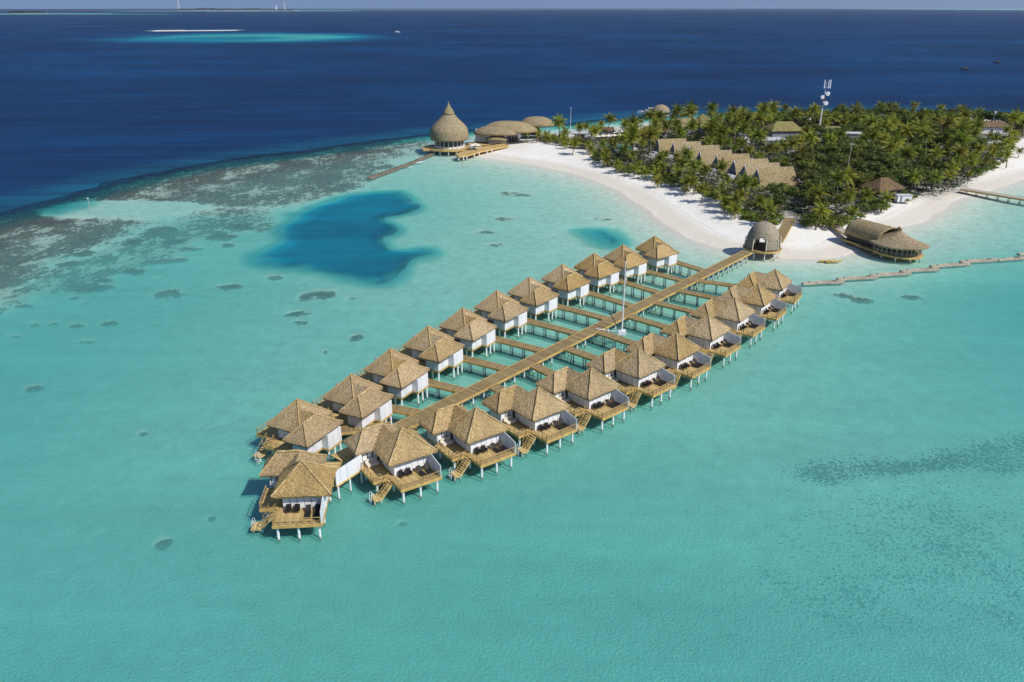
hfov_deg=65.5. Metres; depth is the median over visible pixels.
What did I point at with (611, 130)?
white hut
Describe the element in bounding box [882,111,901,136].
palm tree
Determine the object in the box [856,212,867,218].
beach shrub
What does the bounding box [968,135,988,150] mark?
broadleaf tree
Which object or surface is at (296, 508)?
deck chair
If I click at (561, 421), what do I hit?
sun lounger
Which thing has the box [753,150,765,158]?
palm tree
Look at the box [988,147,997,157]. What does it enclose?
young palm
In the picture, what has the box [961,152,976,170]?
palm tree
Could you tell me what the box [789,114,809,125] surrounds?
broadleaf tree
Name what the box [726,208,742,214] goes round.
beach shrub
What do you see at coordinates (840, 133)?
palm tree
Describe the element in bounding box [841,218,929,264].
beach restaurant
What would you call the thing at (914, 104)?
palm tree
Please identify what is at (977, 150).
palm tree
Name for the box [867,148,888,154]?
broadleaf tree
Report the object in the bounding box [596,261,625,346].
lamp mast
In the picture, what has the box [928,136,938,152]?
broadleaf tree
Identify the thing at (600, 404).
deck chair
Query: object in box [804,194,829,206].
broadleaf tree
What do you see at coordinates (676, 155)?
palm tree
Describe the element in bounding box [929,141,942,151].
palm tree
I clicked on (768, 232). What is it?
arrival dome
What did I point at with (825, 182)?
broadleaf tree
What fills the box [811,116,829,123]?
broadleaf tree
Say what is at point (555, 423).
sun lounger
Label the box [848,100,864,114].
palm tree
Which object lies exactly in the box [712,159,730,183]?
palm tree
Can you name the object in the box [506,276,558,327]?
overwater villa
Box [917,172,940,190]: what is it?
broadleaf tree
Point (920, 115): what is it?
palm tree
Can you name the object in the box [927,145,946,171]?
palm tree
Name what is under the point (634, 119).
palm tree
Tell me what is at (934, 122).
broadleaf tree
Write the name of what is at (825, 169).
broadleaf tree
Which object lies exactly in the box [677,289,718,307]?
jetty
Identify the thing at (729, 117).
palm tree
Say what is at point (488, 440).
sliding door
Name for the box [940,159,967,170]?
broadleaf tree
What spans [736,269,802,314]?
overwater villa
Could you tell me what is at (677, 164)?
young palm
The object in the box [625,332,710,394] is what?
overwater villa
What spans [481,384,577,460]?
overwater villa
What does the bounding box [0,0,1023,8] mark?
sky
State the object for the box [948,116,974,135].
palm tree
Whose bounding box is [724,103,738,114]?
palm tree
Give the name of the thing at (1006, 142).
young palm
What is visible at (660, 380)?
sun lounger
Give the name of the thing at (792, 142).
palm tree
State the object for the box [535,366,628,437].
overwater villa
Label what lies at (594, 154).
young palm
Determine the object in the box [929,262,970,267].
sandbag breakwater
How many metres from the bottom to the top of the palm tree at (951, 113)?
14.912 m
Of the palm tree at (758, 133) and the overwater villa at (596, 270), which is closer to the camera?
the overwater villa at (596, 270)
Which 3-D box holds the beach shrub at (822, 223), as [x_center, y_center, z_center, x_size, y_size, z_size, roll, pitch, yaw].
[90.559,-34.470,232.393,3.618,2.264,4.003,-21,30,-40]
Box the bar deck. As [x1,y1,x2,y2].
[455,142,508,161]
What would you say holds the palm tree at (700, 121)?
on the sea bed and beach
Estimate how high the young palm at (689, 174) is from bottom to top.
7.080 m
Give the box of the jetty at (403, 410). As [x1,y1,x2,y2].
[387,404,419,421]
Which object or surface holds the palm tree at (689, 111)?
on the sea bed and beach
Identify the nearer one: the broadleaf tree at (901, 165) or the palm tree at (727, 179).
the palm tree at (727, 179)
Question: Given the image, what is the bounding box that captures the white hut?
[600,127,614,136]
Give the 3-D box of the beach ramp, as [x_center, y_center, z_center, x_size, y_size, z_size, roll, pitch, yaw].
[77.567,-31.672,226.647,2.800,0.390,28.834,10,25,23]
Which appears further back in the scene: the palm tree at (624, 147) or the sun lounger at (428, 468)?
the palm tree at (624, 147)
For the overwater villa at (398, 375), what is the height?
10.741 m
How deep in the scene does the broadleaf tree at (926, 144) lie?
338.46 m
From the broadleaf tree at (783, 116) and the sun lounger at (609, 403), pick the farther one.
the broadleaf tree at (783, 116)
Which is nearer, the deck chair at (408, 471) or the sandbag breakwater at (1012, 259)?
the deck chair at (408, 471)
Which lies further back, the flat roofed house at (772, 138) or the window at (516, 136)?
the window at (516, 136)
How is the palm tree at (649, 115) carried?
on the sea bed and beach
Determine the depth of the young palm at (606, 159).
317.49 m
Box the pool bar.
[568,131,590,139]
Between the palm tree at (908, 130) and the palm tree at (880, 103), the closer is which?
the palm tree at (908, 130)
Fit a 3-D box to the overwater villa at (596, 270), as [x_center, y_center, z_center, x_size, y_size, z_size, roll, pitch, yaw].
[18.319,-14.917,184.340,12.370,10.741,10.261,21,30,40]
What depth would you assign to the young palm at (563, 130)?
369.19 m
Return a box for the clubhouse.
[473,116,553,142]
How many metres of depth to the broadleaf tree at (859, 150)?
319.19 m
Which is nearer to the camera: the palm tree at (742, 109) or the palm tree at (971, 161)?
the palm tree at (971, 161)
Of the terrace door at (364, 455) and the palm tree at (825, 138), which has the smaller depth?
the terrace door at (364, 455)
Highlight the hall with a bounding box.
[667,118,704,134]
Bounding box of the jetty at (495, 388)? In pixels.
[489,384,504,392]
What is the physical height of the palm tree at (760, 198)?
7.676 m
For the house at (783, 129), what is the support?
on the sea bed and beach
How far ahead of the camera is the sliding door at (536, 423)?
117.97 m
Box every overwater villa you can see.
[251,449,336,540]
[252,398,342,466]
[312,373,393,436]
[343,423,441,505]
[354,348,429,407]
[394,325,464,381]
[417,404,515,481]
[434,307,496,359]
[469,290,528,340]
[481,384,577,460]
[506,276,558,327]
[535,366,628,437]
[538,264,590,308]
[571,253,620,298]
[585,348,674,413]
[603,244,648,288]
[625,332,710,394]
[633,235,678,277]
[660,314,740,371]
[690,297,765,352]
[715,283,786,335]
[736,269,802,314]
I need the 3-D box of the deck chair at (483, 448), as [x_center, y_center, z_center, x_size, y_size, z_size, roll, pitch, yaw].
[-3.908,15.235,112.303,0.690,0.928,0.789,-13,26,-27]
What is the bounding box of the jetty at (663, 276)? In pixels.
[640,269,683,287]
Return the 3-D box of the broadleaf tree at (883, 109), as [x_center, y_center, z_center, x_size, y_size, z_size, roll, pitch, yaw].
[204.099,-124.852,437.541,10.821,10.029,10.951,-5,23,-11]
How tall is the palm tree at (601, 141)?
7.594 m
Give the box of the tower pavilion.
[422,101,469,156]
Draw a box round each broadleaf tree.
[765,194,788,207]
[768,182,799,206]
[769,159,790,166]
[770,154,791,165]
[772,111,792,121]
[776,110,792,120]
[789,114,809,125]
[792,151,821,161]
[793,158,821,170]
[796,169,819,177]
[797,188,814,205]
[798,120,813,126]
[799,171,826,189]
[800,177,838,193]
[802,179,814,184]
[804,123,825,132]
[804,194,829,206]
[805,144,829,153]
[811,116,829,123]
[815,165,833,174]
[818,131,834,140]
[818,150,850,165]
[819,160,844,168]
[820,128,838,134]
[824,169,850,188]
[828,141,859,153]
[832,106,849,113]
[833,134,851,141]
[836,126,854,131]
[842,137,866,157]
[847,139,874,150]
[847,157,868,171]
[848,148,868,157]
[849,123,866,131]
[850,111,870,119]
[850,151,872,159]
[850,171,874,189]
[856,161,884,173]
[865,110,881,115]
[865,114,886,125]
[865,151,899,162]
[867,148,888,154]
[870,138,885,145]
[872,104,893,114]
[872,169,903,183]
[879,104,899,109]
[879,166,907,176]
[881,157,910,168]
[886,161,913,174]
[892,107,909,114]
[895,114,910,123]
[901,132,919,142]
[908,167,930,183]
[912,138,935,148]
[912,163,930,171]
[913,119,937,128]
[917,157,945,170]
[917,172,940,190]
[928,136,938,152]
[930,109,948,116]
[935,134,964,145]
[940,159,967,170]
[943,108,958,113]
[960,136,985,148]
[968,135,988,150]
[971,110,985,120]
[981,109,1007,120]
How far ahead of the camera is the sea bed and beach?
160.16 m
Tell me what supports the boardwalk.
on the sea bed and beach
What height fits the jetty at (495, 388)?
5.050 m
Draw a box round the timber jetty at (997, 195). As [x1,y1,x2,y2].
[959,188,1023,204]
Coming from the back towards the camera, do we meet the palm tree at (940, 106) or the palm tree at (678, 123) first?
the palm tree at (940, 106)
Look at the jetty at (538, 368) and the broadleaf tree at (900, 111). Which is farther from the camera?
the broadleaf tree at (900, 111)
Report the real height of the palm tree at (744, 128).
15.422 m
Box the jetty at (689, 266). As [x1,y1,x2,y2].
[670,260,703,277]
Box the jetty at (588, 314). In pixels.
[550,303,608,327]
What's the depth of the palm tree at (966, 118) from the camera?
366.45 m
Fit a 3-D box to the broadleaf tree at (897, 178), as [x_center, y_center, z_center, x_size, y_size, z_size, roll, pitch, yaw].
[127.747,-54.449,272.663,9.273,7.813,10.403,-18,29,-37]
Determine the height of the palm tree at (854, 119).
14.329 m
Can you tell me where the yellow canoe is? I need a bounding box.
[826,260,841,262]
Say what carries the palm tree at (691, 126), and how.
on the sea bed and beach
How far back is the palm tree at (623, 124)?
386.24 m
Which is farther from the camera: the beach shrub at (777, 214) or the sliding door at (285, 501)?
the beach shrub at (777, 214)
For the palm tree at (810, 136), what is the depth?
329.44 m
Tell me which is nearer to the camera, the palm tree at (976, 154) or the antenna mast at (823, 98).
the palm tree at (976, 154)
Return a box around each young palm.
[534,130,543,142]
[543,132,552,142]
[549,134,557,141]
[557,134,567,145]
[558,125,571,136]
[560,140,569,148]
[568,137,582,154]
[574,134,585,148]
[584,139,593,152]
[587,143,596,154]
[590,148,599,157]
[597,144,610,153]
[599,150,610,156]
[599,151,612,166]
[612,159,623,172]
[626,148,639,165]
[629,163,641,175]
[638,166,650,178]
[648,166,662,180]
[650,163,663,172]
[651,175,664,186]
[657,160,668,173]
[670,160,686,178]
[671,166,683,186]
[679,175,691,193]
[681,171,698,182]
[683,173,699,194]
[695,181,711,202]
[713,177,732,202]
[714,187,730,205]
[716,193,735,212]
[724,201,743,218]
[726,188,744,203]
[737,188,750,203]
[762,196,779,220]
[804,179,829,200]
[811,200,832,229]
[845,205,858,217]
[876,189,896,204]
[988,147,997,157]
[1000,137,1014,148]
[1001,148,1014,167]
[1007,135,1020,144]
[1007,143,1016,150]
[1008,129,1019,136]
[1015,146,1023,157]
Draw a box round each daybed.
[365,457,379,468]
[440,436,453,446]
[503,415,516,425]
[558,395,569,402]
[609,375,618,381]
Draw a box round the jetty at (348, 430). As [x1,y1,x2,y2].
[338,422,390,449]
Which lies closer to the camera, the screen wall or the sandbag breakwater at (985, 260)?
the screen wall
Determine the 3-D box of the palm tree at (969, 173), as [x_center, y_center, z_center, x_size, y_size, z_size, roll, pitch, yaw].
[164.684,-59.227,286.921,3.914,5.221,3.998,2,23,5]
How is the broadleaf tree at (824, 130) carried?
on the sea bed and beach
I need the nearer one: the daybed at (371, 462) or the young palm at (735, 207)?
the daybed at (371, 462)
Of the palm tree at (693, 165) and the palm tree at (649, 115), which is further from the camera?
the palm tree at (649, 115)
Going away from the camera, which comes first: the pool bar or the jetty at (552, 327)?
the jetty at (552, 327)
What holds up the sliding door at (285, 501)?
in the overwater villa at (303, 478)
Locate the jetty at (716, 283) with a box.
[697,279,735,295]
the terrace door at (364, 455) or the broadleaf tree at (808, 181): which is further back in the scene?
the broadleaf tree at (808, 181)
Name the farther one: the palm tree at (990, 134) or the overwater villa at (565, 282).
the palm tree at (990, 134)
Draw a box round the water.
[0,9,1023,681]
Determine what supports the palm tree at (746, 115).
on the sea bed and beach
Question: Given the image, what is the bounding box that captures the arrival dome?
[743,221,781,261]
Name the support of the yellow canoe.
on the water
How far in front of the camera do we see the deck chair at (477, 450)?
111.77 m
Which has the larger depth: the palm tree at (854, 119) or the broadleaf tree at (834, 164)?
the palm tree at (854, 119)
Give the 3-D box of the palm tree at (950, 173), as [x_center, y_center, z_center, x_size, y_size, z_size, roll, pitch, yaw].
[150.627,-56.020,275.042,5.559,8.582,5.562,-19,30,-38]
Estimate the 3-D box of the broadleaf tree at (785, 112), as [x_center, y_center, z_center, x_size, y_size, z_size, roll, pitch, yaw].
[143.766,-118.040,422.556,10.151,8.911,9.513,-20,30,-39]
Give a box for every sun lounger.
[305,504,310,519]
[313,504,320,518]
[415,465,426,477]
[424,463,433,473]
[490,442,501,453]
[497,440,507,451]
[552,420,563,428]
[558,418,569,427]
[605,399,615,406]
[610,397,620,405]
[652,378,663,385]
[656,376,667,383]
[693,358,703,366]
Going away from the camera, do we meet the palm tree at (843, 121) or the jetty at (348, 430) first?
the jetty at (348, 430)
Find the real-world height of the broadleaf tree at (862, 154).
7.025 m
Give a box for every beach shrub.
[617,166,626,172]
[664,179,676,186]
[681,185,691,191]
[705,191,717,198]
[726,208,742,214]
[743,212,758,219]
[748,217,758,221]
[751,213,766,221]
[766,211,785,218]
[768,218,781,224]
[800,217,813,222]
[801,212,818,218]
[806,218,818,225]
[815,213,833,221]
[818,219,829,226]
[825,217,845,226]
[831,215,850,226]
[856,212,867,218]
[857,202,870,208]
[870,199,885,204]
[871,202,892,211]
[974,168,986,175]
[990,161,1001,166]
[992,153,1005,159]
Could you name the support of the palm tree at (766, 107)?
on the sea bed and beach
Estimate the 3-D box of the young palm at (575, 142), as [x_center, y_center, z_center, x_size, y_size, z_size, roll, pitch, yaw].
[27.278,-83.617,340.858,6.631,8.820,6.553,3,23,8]
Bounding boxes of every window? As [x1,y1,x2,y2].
[507,135,517,139]
[727,163,735,174]
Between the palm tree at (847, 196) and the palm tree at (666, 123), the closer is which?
the palm tree at (847, 196)
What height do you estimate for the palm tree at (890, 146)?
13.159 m
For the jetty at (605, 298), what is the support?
on the sea bed and beach
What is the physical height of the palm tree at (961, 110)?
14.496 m
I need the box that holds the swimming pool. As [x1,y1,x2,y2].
[604,144,635,150]
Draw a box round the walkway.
[392,250,752,432]
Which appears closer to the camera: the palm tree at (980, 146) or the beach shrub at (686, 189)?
the beach shrub at (686, 189)
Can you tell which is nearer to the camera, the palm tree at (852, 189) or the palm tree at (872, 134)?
the palm tree at (852, 189)
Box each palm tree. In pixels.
[551,114,567,139]
[573,120,586,133]
[580,121,590,130]
[587,122,593,140]
[588,123,601,149]
[593,124,604,142]
[597,138,607,149]
[602,111,617,136]
[603,137,620,157]
[612,131,626,155]
[617,141,631,160]
[618,119,628,129]
[619,126,641,159]
[622,112,642,128]
[628,121,643,148]
[637,136,647,151]
[639,122,660,158]
[642,107,656,121]
[647,121,662,144]
[649,116,660,125]
[653,109,667,124]
[654,152,667,162]
[657,117,676,137]
[659,148,671,159]
[670,150,681,160]
[671,103,684,117]
[671,115,685,129]
[672,124,688,137]
[675,154,689,173]
[677,143,697,168]
[681,102,698,117]
[683,98,698,113]
[683,157,704,188]
[684,120,698,140]
[686,116,699,134]
[693,133,700,140]
[696,118,703,128]
[699,163,713,182]
[700,123,708,138]
[701,135,714,144]
[703,100,720,115]
[703,116,720,134]
[705,114,720,121]
[708,130,719,143]
[712,112,725,120]
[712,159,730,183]
[714,120,733,148]
[714,133,726,149]
[722,111,735,126]
[722,137,734,147]
[723,174,733,185]
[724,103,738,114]
[725,125,736,137]
[726,113,744,143]
[729,143,739,153]
[732,170,756,206]
[732,176,750,189]
[733,110,743,133]
[734,137,747,153]
[735,116,751,147]
[738,106,751,113]
[741,111,755,132]
[743,124,761,152]
[744,143,754,154]
[747,126,768,156]
[749,110,768,127]
[749,174,762,197]
[749,192,767,211]
[753,106,772,128]
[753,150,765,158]
[758,102,771,110]
[759,130,771,146]
[760,139,778,157]
[766,104,781,122]
[768,99,780,106]
[768,114,781,122]
[771,138,783,157]
[778,137,790,155]
[781,103,789,111]
[784,134,801,162]
[787,105,805,121]
[794,144,806,155]
[796,134,806,145]
[801,125,815,145]
[802,129,820,146]
[805,111,814,118]
[809,101,820,117]
[821,117,831,124]
[821,130,829,143]
[824,132,837,142]
[825,166,849,194]
[828,111,842,125]
[831,193,843,213]
[835,126,849,142]
[835,164,858,194]
[837,115,849,126]
[839,189,857,216]
[843,184,859,197]
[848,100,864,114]
[848,111,864,127]
[857,131,871,143]
[857,185,875,213]
[862,112,882,127]
[863,125,882,146]
[868,122,881,131]
[874,100,884,105]
[877,129,890,147]
[878,116,897,131]
[879,138,904,154]
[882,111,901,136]
[883,129,906,150]
[892,123,905,138]
[897,120,919,142]
[898,142,918,161]
[904,168,925,191]
[908,116,932,139]
[909,100,919,110]
[910,107,928,120]
[910,143,929,163]
[913,123,938,156]
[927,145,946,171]
[928,168,945,194]
[929,113,944,121]
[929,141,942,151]
[936,102,945,109]
[936,112,959,131]
[938,128,954,147]
[940,140,954,156]
[940,146,951,158]
[942,112,958,125]
[942,167,956,191]
[943,159,962,186]
[947,125,976,147]
[947,141,971,158]
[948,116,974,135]
[950,153,964,172]
[954,103,972,117]
[956,106,975,117]
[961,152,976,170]
[962,114,975,134]
[964,158,978,179]
[965,170,974,183]
[966,126,983,136]
[966,151,979,167]
[968,115,989,131]
[972,148,981,160]
[973,142,987,156]
[982,153,993,166]
[986,131,992,143]
[990,131,1002,142]
[1001,123,1013,136]
[1002,106,1023,137]
[1017,118,1023,138]
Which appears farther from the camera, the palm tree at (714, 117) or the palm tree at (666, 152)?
the palm tree at (714, 117)
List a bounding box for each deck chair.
[285,504,291,513]
[293,504,299,511]
[398,469,405,478]
[405,467,411,476]
[475,447,481,453]
[481,445,487,453]
[538,424,544,430]
[544,422,550,428]
[597,401,603,408]
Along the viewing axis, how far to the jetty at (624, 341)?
151.59 m
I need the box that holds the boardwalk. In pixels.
[831,225,846,236]
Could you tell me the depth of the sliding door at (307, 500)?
99.50 m
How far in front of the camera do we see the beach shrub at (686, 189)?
274.85 m
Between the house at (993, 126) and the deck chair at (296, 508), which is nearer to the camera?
the deck chair at (296, 508)
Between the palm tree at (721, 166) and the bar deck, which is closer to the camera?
the palm tree at (721, 166)
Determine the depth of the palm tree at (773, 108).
415.76 m
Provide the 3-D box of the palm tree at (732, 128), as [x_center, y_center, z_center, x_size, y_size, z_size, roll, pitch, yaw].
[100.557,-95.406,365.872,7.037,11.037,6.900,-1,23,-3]
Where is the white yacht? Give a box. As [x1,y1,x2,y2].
[637,107,652,113]
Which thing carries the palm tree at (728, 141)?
on the sea bed and beach
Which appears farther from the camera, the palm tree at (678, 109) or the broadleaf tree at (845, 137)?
the palm tree at (678, 109)
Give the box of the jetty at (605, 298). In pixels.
[581,290,632,313]
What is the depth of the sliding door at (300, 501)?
99.49 m
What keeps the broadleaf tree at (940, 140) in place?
on the sea bed and beach
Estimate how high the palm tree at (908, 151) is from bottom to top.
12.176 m
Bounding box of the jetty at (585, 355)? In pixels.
[563,346,597,369]
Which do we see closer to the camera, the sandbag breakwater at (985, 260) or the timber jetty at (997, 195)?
the sandbag breakwater at (985, 260)
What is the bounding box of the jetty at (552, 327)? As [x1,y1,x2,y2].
[519,318,578,342]
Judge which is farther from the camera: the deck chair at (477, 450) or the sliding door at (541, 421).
the sliding door at (541, 421)
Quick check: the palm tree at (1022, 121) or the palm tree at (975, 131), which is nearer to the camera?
the palm tree at (975, 131)
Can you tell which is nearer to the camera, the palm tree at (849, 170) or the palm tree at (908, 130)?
the palm tree at (849, 170)
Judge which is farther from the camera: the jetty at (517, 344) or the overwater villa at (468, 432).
the jetty at (517, 344)
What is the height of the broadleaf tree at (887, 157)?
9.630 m
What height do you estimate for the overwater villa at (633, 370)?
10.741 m
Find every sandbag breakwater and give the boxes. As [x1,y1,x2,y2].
[801,280,844,285]
[836,275,877,280]
[869,271,911,276]
[899,267,939,272]
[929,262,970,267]
[959,258,997,263]
[998,256,1023,261]
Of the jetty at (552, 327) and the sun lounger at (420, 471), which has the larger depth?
the jetty at (552, 327)
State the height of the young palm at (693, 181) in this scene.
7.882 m
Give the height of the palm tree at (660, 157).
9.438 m
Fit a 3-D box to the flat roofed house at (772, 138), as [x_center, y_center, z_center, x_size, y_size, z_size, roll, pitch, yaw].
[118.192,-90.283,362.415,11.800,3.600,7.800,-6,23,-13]
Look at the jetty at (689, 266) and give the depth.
193.74 m
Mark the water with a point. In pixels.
(490, 581)
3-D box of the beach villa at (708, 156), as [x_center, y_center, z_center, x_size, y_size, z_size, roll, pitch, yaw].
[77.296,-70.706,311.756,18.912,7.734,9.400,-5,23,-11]
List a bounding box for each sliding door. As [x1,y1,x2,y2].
[282,498,289,508]
[290,498,296,507]
[297,498,304,507]
[304,497,311,507]
[311,497,318,507]
[394,465,399,475]
[400,463,405,472]
[406,461,411,470]
[412,459,417,469]
[418,457,423,467]
[470,442,475,452]
[476,441,480,449]
[486,437,490,447]
[491,435,495,444]
[496,434,500,443]
[535,420,538,429]
[539,418,543,426]
[548,415,552,424]
[589,400,592,408]
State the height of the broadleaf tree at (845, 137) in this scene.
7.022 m
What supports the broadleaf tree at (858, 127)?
on the sea bed and beach
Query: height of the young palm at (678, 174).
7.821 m
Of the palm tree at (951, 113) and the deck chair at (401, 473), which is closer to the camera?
the deck chair at (401, 473)
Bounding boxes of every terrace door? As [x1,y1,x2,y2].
[271,477,276,486]
[362,453,366,464]
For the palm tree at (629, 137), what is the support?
on the sea bed and beach
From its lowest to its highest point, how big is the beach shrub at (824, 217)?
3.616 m
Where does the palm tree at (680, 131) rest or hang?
on the sea bed and beach
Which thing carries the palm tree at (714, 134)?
on the sea bed and beach
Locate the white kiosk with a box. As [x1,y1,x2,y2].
[894,194,913,201]
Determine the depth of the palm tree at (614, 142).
324.75 m
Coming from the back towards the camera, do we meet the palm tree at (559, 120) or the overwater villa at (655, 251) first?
the palm tree at (559, 120)
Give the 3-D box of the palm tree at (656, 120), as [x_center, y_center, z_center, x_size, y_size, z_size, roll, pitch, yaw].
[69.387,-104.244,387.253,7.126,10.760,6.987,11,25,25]
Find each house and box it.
[641,127,668,139]
[652,104,669,117]
[696,114,709,122]
[737,133,755,143]
[757,137,788,145]
[761,121,803,138]
[808,126,841,137]
[846,132,861,138]
[858,177,905,200]
[970,121,1015,133]
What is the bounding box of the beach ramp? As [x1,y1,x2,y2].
[778,217,795,243]
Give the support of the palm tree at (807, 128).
on the sea bed and beach
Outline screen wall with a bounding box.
[335,455,362,499]
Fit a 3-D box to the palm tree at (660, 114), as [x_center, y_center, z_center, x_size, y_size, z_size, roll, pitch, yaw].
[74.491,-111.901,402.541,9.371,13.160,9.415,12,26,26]
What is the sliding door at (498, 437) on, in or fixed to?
in the overwater villa at (468, 432)
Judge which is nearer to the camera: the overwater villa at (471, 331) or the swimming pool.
the overwater villa at (471, 331)
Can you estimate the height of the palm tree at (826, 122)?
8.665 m
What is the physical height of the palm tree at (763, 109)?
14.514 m
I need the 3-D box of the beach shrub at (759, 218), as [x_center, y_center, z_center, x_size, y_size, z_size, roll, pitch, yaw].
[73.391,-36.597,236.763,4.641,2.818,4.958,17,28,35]
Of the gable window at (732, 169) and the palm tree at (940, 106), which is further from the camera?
the palm tree at (940, 106)
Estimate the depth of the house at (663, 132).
378.79 m
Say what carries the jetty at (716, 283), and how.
on the sea bed and beach
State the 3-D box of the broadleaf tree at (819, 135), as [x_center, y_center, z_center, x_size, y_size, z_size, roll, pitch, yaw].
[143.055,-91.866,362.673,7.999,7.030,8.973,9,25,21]
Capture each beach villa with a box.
[649,138,686,157]
[666,141,700,160]
[688,145,719,160]
[694,150,732,170]
[707,153,750,175]
[724,158,768,180]
[734,162,779,185]
[748,166,799,190]
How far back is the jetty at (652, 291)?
179.54 m
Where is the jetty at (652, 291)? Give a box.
[611,278,659,299]
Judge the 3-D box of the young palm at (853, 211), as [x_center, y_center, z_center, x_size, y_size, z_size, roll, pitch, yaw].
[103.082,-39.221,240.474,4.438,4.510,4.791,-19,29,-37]
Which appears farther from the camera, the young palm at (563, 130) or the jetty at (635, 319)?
the young palm at (563, 130)
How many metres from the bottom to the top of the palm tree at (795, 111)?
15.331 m
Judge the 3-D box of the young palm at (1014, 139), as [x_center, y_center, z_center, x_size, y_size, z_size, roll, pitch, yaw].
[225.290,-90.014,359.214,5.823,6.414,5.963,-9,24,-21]
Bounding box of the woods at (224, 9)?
[169,8,295,10]
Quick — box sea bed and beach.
[0,9,1023,547]
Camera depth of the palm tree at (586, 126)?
388.51 m
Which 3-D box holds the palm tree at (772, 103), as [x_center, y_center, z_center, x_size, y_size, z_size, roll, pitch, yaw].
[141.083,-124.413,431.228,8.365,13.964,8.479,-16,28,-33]
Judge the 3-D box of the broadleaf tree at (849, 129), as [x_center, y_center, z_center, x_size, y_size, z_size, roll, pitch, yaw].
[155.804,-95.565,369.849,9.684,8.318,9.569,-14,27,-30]
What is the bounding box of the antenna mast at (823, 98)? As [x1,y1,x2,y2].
[819,80,831,124]
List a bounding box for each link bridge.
[325,462,341,497]
[331,447,353,464]
[467,143,489,146]
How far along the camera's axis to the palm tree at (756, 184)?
254.34 m
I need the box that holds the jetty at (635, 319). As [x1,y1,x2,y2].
[626,314,667,335]
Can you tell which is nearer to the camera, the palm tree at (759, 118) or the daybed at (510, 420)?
the daybed at (510, 420)
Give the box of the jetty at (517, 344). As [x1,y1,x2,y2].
[487,336,544,359]
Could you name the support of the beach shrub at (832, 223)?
on the sea bed and beach
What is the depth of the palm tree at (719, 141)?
338.82 m
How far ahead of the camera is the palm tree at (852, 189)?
254.50 m
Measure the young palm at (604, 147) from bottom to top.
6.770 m
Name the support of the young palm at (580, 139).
on the sea bed and beach
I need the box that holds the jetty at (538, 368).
[530,363,553,381]
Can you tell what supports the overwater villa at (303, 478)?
on the sea bed and beach
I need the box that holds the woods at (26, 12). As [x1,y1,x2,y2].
[8,11,44,12]
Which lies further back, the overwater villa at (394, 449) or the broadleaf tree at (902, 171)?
the broadleaf tree at (902, 171)
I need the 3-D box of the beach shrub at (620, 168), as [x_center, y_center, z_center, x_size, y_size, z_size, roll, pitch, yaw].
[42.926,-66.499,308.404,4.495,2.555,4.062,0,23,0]
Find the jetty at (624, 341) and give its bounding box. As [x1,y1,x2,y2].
[595,330,636,352]
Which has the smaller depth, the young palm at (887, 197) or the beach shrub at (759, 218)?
the beach shrub at (759, 218)
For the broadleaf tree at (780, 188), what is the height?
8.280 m
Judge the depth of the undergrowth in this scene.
307.57 m
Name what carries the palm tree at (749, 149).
on the sea bed and beach
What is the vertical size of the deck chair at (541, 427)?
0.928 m
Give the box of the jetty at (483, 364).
[455,355,507,378]
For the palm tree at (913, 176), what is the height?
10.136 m
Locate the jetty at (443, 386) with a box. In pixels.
[420,379,464,400]
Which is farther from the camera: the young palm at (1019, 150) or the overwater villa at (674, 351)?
the young palm at (1019, 150)
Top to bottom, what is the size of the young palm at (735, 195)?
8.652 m
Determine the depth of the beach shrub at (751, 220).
235.43 m
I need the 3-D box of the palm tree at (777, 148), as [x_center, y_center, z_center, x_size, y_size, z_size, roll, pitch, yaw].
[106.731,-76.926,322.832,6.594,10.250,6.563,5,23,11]
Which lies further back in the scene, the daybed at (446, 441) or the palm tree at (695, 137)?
the palm tree at (695, 137)
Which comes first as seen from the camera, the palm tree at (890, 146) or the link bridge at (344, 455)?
the link bridge at (344, 455)
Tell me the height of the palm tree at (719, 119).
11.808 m
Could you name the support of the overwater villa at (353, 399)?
on the sea bed and beach
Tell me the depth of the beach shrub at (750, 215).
237.03 m
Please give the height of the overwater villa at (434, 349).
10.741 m
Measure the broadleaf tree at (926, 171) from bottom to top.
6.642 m
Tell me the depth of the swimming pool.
359.79 m
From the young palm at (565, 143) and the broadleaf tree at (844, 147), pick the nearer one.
the broadleaf tree at (844, 147)
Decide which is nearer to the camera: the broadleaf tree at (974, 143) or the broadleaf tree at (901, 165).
the broadleaf tree at (901, 165)
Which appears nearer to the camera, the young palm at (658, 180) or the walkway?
the walkway
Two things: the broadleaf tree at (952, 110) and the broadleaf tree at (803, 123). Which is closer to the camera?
the broadleaf tree at (803, 123)
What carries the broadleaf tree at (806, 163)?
on the sea bed and beach
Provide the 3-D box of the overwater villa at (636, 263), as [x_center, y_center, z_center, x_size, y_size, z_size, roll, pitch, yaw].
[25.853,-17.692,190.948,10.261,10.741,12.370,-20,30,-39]
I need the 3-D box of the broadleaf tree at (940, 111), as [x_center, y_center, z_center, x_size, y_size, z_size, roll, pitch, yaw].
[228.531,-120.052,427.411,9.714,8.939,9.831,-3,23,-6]
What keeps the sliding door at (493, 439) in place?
in the overwater villa at (468, 432)
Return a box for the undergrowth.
[521,117,1022,222]
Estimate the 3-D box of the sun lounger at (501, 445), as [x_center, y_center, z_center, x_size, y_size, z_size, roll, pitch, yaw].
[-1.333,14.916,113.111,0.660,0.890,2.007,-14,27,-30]
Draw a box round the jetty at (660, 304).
[653,301,693,320]
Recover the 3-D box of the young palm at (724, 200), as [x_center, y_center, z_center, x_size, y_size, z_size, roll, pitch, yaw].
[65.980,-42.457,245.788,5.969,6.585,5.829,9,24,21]

